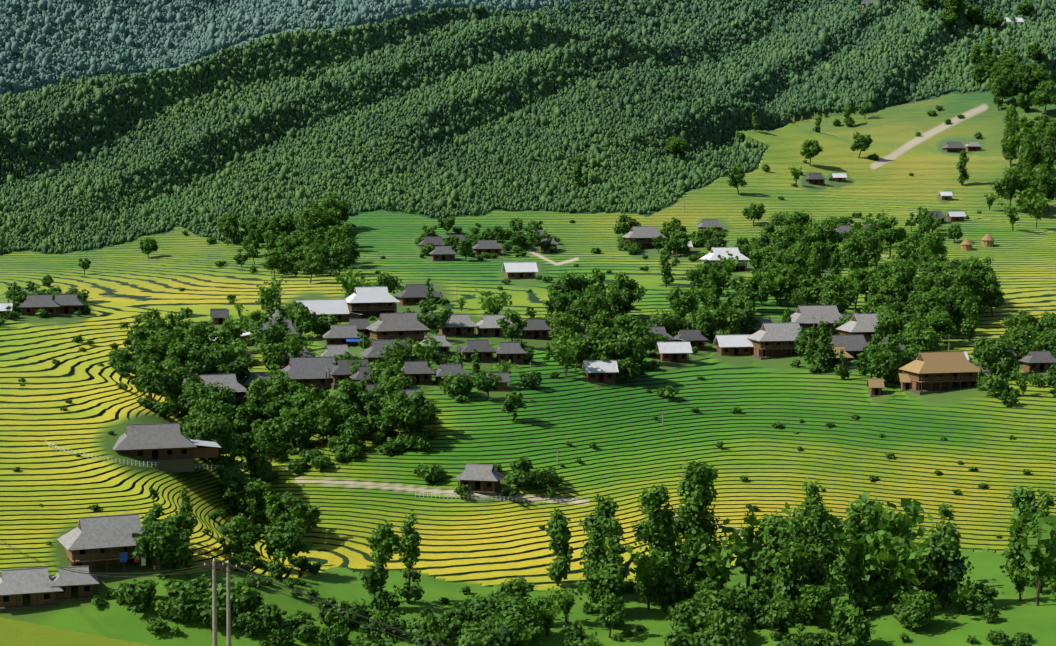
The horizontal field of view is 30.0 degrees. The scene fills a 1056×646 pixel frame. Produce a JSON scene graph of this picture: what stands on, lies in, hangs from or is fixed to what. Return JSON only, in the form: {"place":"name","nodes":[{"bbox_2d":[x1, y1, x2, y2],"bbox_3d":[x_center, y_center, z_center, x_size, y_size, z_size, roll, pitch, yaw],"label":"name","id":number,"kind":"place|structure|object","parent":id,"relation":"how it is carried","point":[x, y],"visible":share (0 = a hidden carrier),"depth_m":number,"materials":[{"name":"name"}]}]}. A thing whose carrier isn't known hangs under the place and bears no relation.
{"place":"outdoors","nodes":[
{"label":"outdoors","id":0,"kind":"place"},
{"bbox_2d":[0,0,1055,645],"bbox_3d":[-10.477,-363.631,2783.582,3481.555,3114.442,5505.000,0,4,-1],"label":"terraced hillside","id":1,"kind":"structure","parent":0,"point":[478,544],"depth_m":446.33,"materials":[{"name":"green plant"}]},
{"bbox_2d":[0,303,13,318],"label":"house","id":2,"kind":"structure","parent":1,"relation":"on","point":[3,306],"depth_m":534.30,"materials":[{"name":"white wood"}]},
{"bbox_2d":[0,567,63,611],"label":"house","id":3,"kind":"structure","parent":1,"relation":"on","point":[16,585],"depth_m":328.18,"materials":[{"name":"grey wood"}]},
{"bbox_2d":[19,294,59,316],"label":"house","id":4,"kind":"structure","parent":1,"relation":"on","point":[34,303],"depth_m":543.17,"materials":[{"name":"grey wood"}]},
{"bbox_2d":[54,294,83,314],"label":"house","id":5,"kind":"structure","parent":1,"relation":"on","point":[69,303],"depth_m":552.57,"materials":[{"name":"grey wood"}]},
{"bbox_2d":[50,565,99,603],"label":"house","id":6,"kind":"structure","parent":1,"relation":"on","point":[66,579],"depth_m":330.75,"materials":[{"name":"grey wood"}]},
{"bbox_2d":[57,513,158,577],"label":"house","id":7,"kind":"structure","parent":1,"relation":"on","point":[93,535],"depth_m":338.88,"materials":[{"name":"grey wood"}]},
{"bbox_2d":[113,423,221,472],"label":"house","id":8,"kind":"structure","parent":1,"relation":"on","point":[147,439],"depth_m":389.03,"materials":[{"name":"grey wood"}]},
{"bbox_2d":[210,308,226,323],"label":"house","id":9,"kind":"structure","parent":1,"relation":"on","point":[220,318],"depth_m":552.96,"materials":[{"name":"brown wood"}]},
{"bbox_2d":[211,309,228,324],"bbox_3d":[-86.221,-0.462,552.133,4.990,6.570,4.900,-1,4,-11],"label":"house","id":10,"kind":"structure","parent":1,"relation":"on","point":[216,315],"depth_m":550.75,"materials":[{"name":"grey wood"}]},
{"bbox_2d":[201,553,240,645],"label":"utility poles","id":11,"kind":"object","parent":1,"relation":"on","point":[214,603],"visible":0.94,"depth_m":142.55,"materials":[{"name":"concrete"}]},
{"bbox_2d":[0,539,445,645],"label":"power lines","id":12,"kind":"object","parent":11,"relation":"attached to","point":[250,581],"visible":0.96,"depth_m":140.54,"materials":[{"name":"grey metal"}]},
{"bbox_2d":[200,373,246,404],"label":"house","id":13,"kind":"structure","parent":1,"relation":"on","point":[229,380],"depth_m":465.11,"materials":[{"name":"grey wood"}]},
{"bbox_2d":[241,372,270,394],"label":"house","id":14,"kind":"structure","parent":1,"relation":"on","point":[253,376],"depth_m":478.03,"materials":[{"name":"grey wood"}]},
{"bbox_2d":[241,319,302,343],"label":"house","id":15,"kind":"structure","parent":1,"relation":"on","point":[246,334],"depth_m":521.84,"materials":[{"name":"grey wood"}]},
{"bbox_2d":[269,309,293,324],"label":"house","id":16,"kind":"structure","parent":1,"relation":"on","point":[275,314],"depth_m":545.24,"materials":[{"name":"grey wood"}]},
{"bbox_2d":[277,344,314,368],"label":"house","id":17,"kind":"structure","parent":1,"relation":"on","point":[306,353],"depth_m":493.93,"materials":[{"name":"grey wood"}]},
{"bbox_2d":[282,356,342,394],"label":"house","id":18,"kind":"structure","parent":1,"relation":"on","point":[307,371],"depth_m":469.91,"materials":[{"name":"grey wood"}]},
{"bbox_2d":[296,299,362,321],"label":"house","id":19,"kind":"structure","parent":1,"relation":"on","point":[338,309],"depth_m":556.75,"materials":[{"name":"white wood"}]},
{"bbox_2d":[320,344,354,356],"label":"house","id":20,"kind":"structure","parent":1,"relation":"on","point":[332,350],"depth_m":488.67,"materials":[{"name":"grey wood"}]},
{"bbox_2d":[323,324,360,348],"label":"house","id":21,"kind":"structure","parent":1,"relation":"on","point":[339,334],"depth_m":506.14,"materials":[{"name":"grey wood"}]},
{"bbox_2d":[326,359,368,389],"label":"house","id":22,"kind":"structure","parent":1,"relation":"on","point":[341,369],"depth_m":466.00,"materials":[{"name":"grey wood"}]},
{"bbox_2d":[347,318,369,336],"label":"house","id":23,"kind":"structure","parent":1,"relation":"on","point":[362,324],"depth_m":519.73,"materials":[{"name":"grey wood"}]},
{"bbox_2d":[350,366,375,383],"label":"house","id":24,"kind":"structure","parent":1,"relation":"on","point":[358,375],"depth_m":457.79,"materials":[{"name":"grey wood"}]},
{"bbox_2d":[358,384,380,413],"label":"house","id":25,"kind":"structure","parent":1,"relation":"on","point":[368,387],"depth_m":444.89,"materials":[{"name":"grey wood"}]},
{"bbox_2d":[345,286,399,317],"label":"house","id":26,"kind":"structure","parent":1,"relation":"on","point":[368,302],"depth_m":565.29,"materials":[{"name":"white wood"}]},
{"bbox_2d":[359,339,419,365],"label":"house","id":27,"kind":"structure","parent":1,"relation":"on","point":[370,354],"depth_m":481.43,"materials":[{"name":"grey wood"}]},
{"bbox_2d":[365,312,430,346],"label":"house","id":28,"kind":"structure","parent":1,"relation":"on","point":[394,325],"depth_m":497.73,"materials":[{"name":"grey wood"}]},
{"bbox_2d":[400,389,425,406],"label":"house","id":29,"kind":"structure","parent":1,"relation":"on","point":[409,391],"depth_m":441.24,"materials":[{"name":"grey wood"}]},
{"bbox_2d":[401,361,435,384],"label":"house","id":30,"kind":"structure","parent":1,"relation":"on","point":[421,372],"depth_m":463.42,"materials":[{"name":"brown wood"}]},
{"bbox_2d":[395,284,442,305],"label":"house","id":31,"kind":"structure","parent":1,"relation":"on","point":[411,294],"depth_m":604.82,"materials":[{"name":"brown wood"}]},
{"bbox_2d":[417,236,446,249],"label":"house","id":32,"kind":"structure","parent":1,"relation":"on","point":[436,240],"depth_m":772.92,"materials":[{"name":"grey wood"}]},
{"bbox_2d":[419,335,453,356],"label":"house","id":33,"kind":"structure","parent":1,"relation":"on","point":[445,347],"depth_m":490.79,"materials":[{"name":"grey wood"}]},
{"bbox_2d":[429,246,456,260],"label":"house","id":34,"kind":"structure","parent":1,"relation":"on","point":[440,253],"depth_m":749.47,"materials":[{"name":"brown wood"}]},
{"bbox_2d":[432,363,468,385],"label":"house","id":35,"kind":"structure","parent":1,"relation":"on","point":[444,369],"depth_m":464.35,"materials":[{"name":"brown wood"}]},
{"bbox_2d":[445,234,465,248],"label":"house","id":36,"kind":"structure","parent":1,"relation":"on","point":[461,236],"depth_m":782.51,"materials":[{"name":"grey wood"}]},
{"bbox_2d":[439,314,478,336],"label":"house","id":37,"kind":"structure","parent":1,"relation":"on","point":[463,324],"depth_m":523.49,"materials":[{"name":"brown wood"}]},
{"bbox_2d":[45,255,887,503],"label":"fences","id":38,"kind":"object","parent":1,"relation":"on","point":[435,495],"visible":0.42,"depth_m":400.11,"materials":[{"name":"white wood"}]},
{"bbox_2d":[457,340,496,362],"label":"house","id":39,"kind":"structure","parent":1,"relation":"on","point":[485,350],"depth_m":488.64,"materials":[{"name":"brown wood"}]},
{"bbox_2d":[453,464,505,497],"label":"house","id":40,"kind":"structure","parent":1,"relation":"on","point":[482,474],"depth_m":402.75,"materials":[{"name":"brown wood"}]},
{"bbox_2d":[472,240,503,255],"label":"house","id":41,"kind":"structure","parent":1,"relation":"on","point":[486,246],"depth_m":768.12,"materials":[{"name":"grey wood"}]},
{"bbox_2d":[479,372,509,391],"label":"house","id":42,"kind":"structure","parent":1,"relation":"on","point":[505,381],"depth_m":462.04,"materials":[{"name":"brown wood"}]},
{"bbox_2d":[476,315,514,337],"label":"house","id":43,"kind":"structure","parent":1,"relation":"on","point":[488,326],"depth_m":527.26,"materials":[{"name":"grey wood"}]},
{"bbox_2d":[494,342,527,364],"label":"house","id":44,"kind":"structure","parent":1,"relation":"on","point":[506,351],"depth_m":489.21,"materials":[{"name":"grey wood"}]},
{"bbox_2d":[502,262,537,278],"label":"house","id":45,"kind":"structure","parent":1,"relation":"on","point":[518,270],"depth_m":695.72,"materials":[{"name":"white wood"}]},
{"bbox_2d":[0,0,1055,254],"bbox_3d":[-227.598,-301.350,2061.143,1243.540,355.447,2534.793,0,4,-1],"label":"forest canopy","id":46,"kind":"object","parent":1,"relation":"on","point":[322,72],"visible":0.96,"depth_m":1051.33,"materials":[{"name":"green plant"}]},
{"bbox_2d":[0,0,1055,645],"bbox_3d":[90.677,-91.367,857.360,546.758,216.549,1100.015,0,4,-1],"label":"trees","id":47,"kind":"object","parent":1,"relation":"on","point":[942,288],"depth_m":435.05,"materials":[{"name":"green plant"}]},
{"bbox_2d":[520,319,552,339],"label":"house","id":48,"kind":"structure","parent":1,"relation":"on","point":[539,328],"depth_m":529.69,"materials":[{"name":"grey wood"}]},
{"bbox_2d":[539,237,559,250],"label":"house","id":49,"kind":"structure","parent":1,"relation":"on","point":[554,243],"depth_m":786.70,"materials":[{"name":"grey wood"}]},
{"bbox_2d":[581,360,618,384],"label":"house","id":50,"kind":"structure","parent":1,"relation":"on","point":[605,371],"depth_m":481.50,"materials":[{"name":"white wood"}]},
{"bbox_2d":[261,196,949,462],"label":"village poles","id":51,"kind":"object","parent":1,"relation":"on","point":[363,335],"visible":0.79,"depth_m":493.66,"materials":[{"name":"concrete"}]},
{"bbox_2d":[622,226,666,249],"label":"house","id":52,"kind":"structure","parent":1,"relation":"on","point":[642,235],"depth_m":793.32,"materials":[{"name":"grey wood"}]},
{"bbox_2d":[643,326,685,347],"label":"house","id":53,"kind":"structure","parent":1,"relation":"on","point":[661,329],"depth_m":536.47,"materials":[{"name":"grey wood"}]},
{"bbox_2d":[655,341,692,363],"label":"house","id":54,"kind":"structure","parent":1,"relation":"on","point":[672,351],"depth_m":517.56,"materials":[{"name":"white wood"}]},
{"bbox_2d":[669,240,692,254],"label":"house","id":55,"kind":"structure","parent":1,"relation":"on","point":[690,246],"depth_m":775.36,"materials":[{"name":"white wood"}]},
{"bbox_2d":[673,329,708,350],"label":"house","id":56,"kind":"structure","parent":1,"relation":"on","point":[696,338],"depth_m":541.82,"materials":[{"name":"grey wood"}]},
{"bbox_2d":[696,219,723,231],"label":"house","id":57,"kind":"structure","parent":1,"relation":"on","point":[705,223],"depth_m":813.42,"materials":[{"name":"grey wood"}]},
{"bbox_2d":[700,247,749,272],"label":"house","id":58,"kind":"structure","parent":1,"relation":"on","point":[712,256],"depth_m":714.11,"materials":[{"name":"white wood"}]},
{"bbox_2d":[713,334,752,355],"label":"house","id":59,"kind":"structure","parent":1,"relation":"on","point":[730,345],"depth_m":537.92,"materials":[{"name":"white wood"}]},
{"bbox_2d":[746,317,771,333],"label":"house","id":60,"kind":"structure","parent":1,"relation":"on","point":[762,321],"depth_m":558.12,"materials":[{"name":"grey wood"}]},
{"bbox_2d":[747,322,809,359],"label":"house","id":61,"kind":"structure","parent":1,"relation":"on","point":[773,340],"depth_m":533.14,"materials":[{"name":"grey wood"}]},
{"bbox_2d":[804,173,825,185],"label":"house","id":62,"kind":"structure","parent":1,"relation":"on","point":[814,178],"depth_m":933.48,"materials":[{"name":"grey wood"}]},
{"bbox_2d":[789,305,844,335],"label":"house","id":63,"kind":"structure","parent":1,"relation":"on","point":[807,316],"depth_m":554.10,"materials":[{"name":"grey wood"}]},
{"bbox_2d":[823,346,853,367],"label":"house","id":64,"kind":"structure","parent":1,"relation":"on","point":[837,360],"depth_m":515.08,"materials":[{"name":"brown wood"}]},
{"bbox_2d":[830,173,846,182],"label":"house","id":65,"kind":"structure","parent":1,"relation":"on","point":[837,177],"depth_m":949.96,"materials":[{"name":"white wood"}]},
{"bbox_2d":[833,225,851,238],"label":"house","id":66,"kind":"structure","parent":1,"relation":"on","point":[842,228],"depth_m":777.83,"materials":[{"name":"grey wood"}]},
{"bbox_2d":[832,313,853,333],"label":"house","id":67,"kind":"structure","parent":1,"relation":"on","point":[843,314],"depth_m":560.61,"materials":[{"name":"grey wood"}]},
{"bbox_2d":[830,334,867,359],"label":"house","id":68,"kind":"structure","parent":1,"relation":"on","point":[853,344],"depth_m":524.67,"materials":[{"name":"grey wood"}]},
{"bbox_2d":[836,313,881,343],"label":"house","id":69,"kind":"structure","parent":1,"relation":"on","point":[860,323],"depth_m":539.71,"materials":[{"name":"grey wood"}]},
{"bbox_2d":[860,0,874,8],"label":"house","id":70,"kind":"structure","parent":1,"relation":"on","point":[863,4],"depth_m":1452.88,"materials":[{"name":"grey wood"}]},
{"bbox_2d":[866,378,884,396],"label":"small hut","id":71,"kind":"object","parent":1,"relation":"on","point":[875,384],"depth_m":480.64,"materials":[{"name":"brown wood"}]},
{"bbox_2d":[879,336,907,351],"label":"house","id":72,"kind":"structure","parent":1,"relation":"on","point":[884,339],"depth_m":522.38,"materials":[{"name":"grey wood"}]},
{"bbox_2d":[897,373,911,390],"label":"small hut","id":73,"kind":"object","parent":1,"relation":"on","point":[903,378],"depth_m":483.34,"materials":[{"name":"brown wood"}]},
{"bbox_2d":[929,211,946,223],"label":"house","id":74,"kind":"structure","parent":1,"relation":"on","point":[941,216],"depth_m":794.59,"materials":[{"name":"grey wood"}]},
{"bbox_2d":[899,351,984,394],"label":"house","id":75,"kind":"structure","parent":1,"relation":"on","point":[941,370],"depth_m":480.75,"materials":[{"name":"brown wood"}]},
{"bbox_2d":[938,191,952,200],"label":"house","id":76,"kind":"structure","parent":1,"relation":"on","point":[944,195],"depth_m":918.49,"materials":[{"name":"white wood"}]},
{"bbox_2d":[941,142,966,152],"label":"house","id":77,"kind":"structure","parent":1,"relation":"on","point":[954,147],"depth_m":1097.17,"materials":[{"name":"grey wood"}]},
{"bbox_2d":[946,211,965,221],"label":"house","id":78,"kind":"structure","parent":1,"relation":"on","point":[954,216],"depth_m":798.88,"materials":[{"name":"white wood"}]},
{"bbox_2d":[930,233,993,250],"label":"haystacks","id":79,"kind":"object","parent":1,"relation":"on","point":[987,240],"visible":0.62,"depth_m":749.84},
{"bbox_2d":[965,141,982,150],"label":"house","id":80,"kind":"structure","parent":1,"relation":"on","point":[973,145],"depth_m":1108.21,"materials":[{"name":"grey wood"}]},
{"bbox_2d":[961,365,990,383],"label":"house","id":81,"kind":"structure","parent":1,"relation":"on","point":[985,373],"depth_m":487.06,"materials":[{"name":"grey wood"}]},
{"bbox_2d":[1004,17,1023,24],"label":"house","id":82,"kind":"structure","parent":1,"relation":"on","point":[1008,20],"depth_m":1382.56,"materials":[{"name":"white wood"}]},
{"bbox_2d":[1019,351,1055,372],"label":"house","id":83,"kind":"structure","parent":1,"relation":"on","point":[1035,361],"depth_m":496.60,"materials":[{"name":"grey wood"}]}
]}

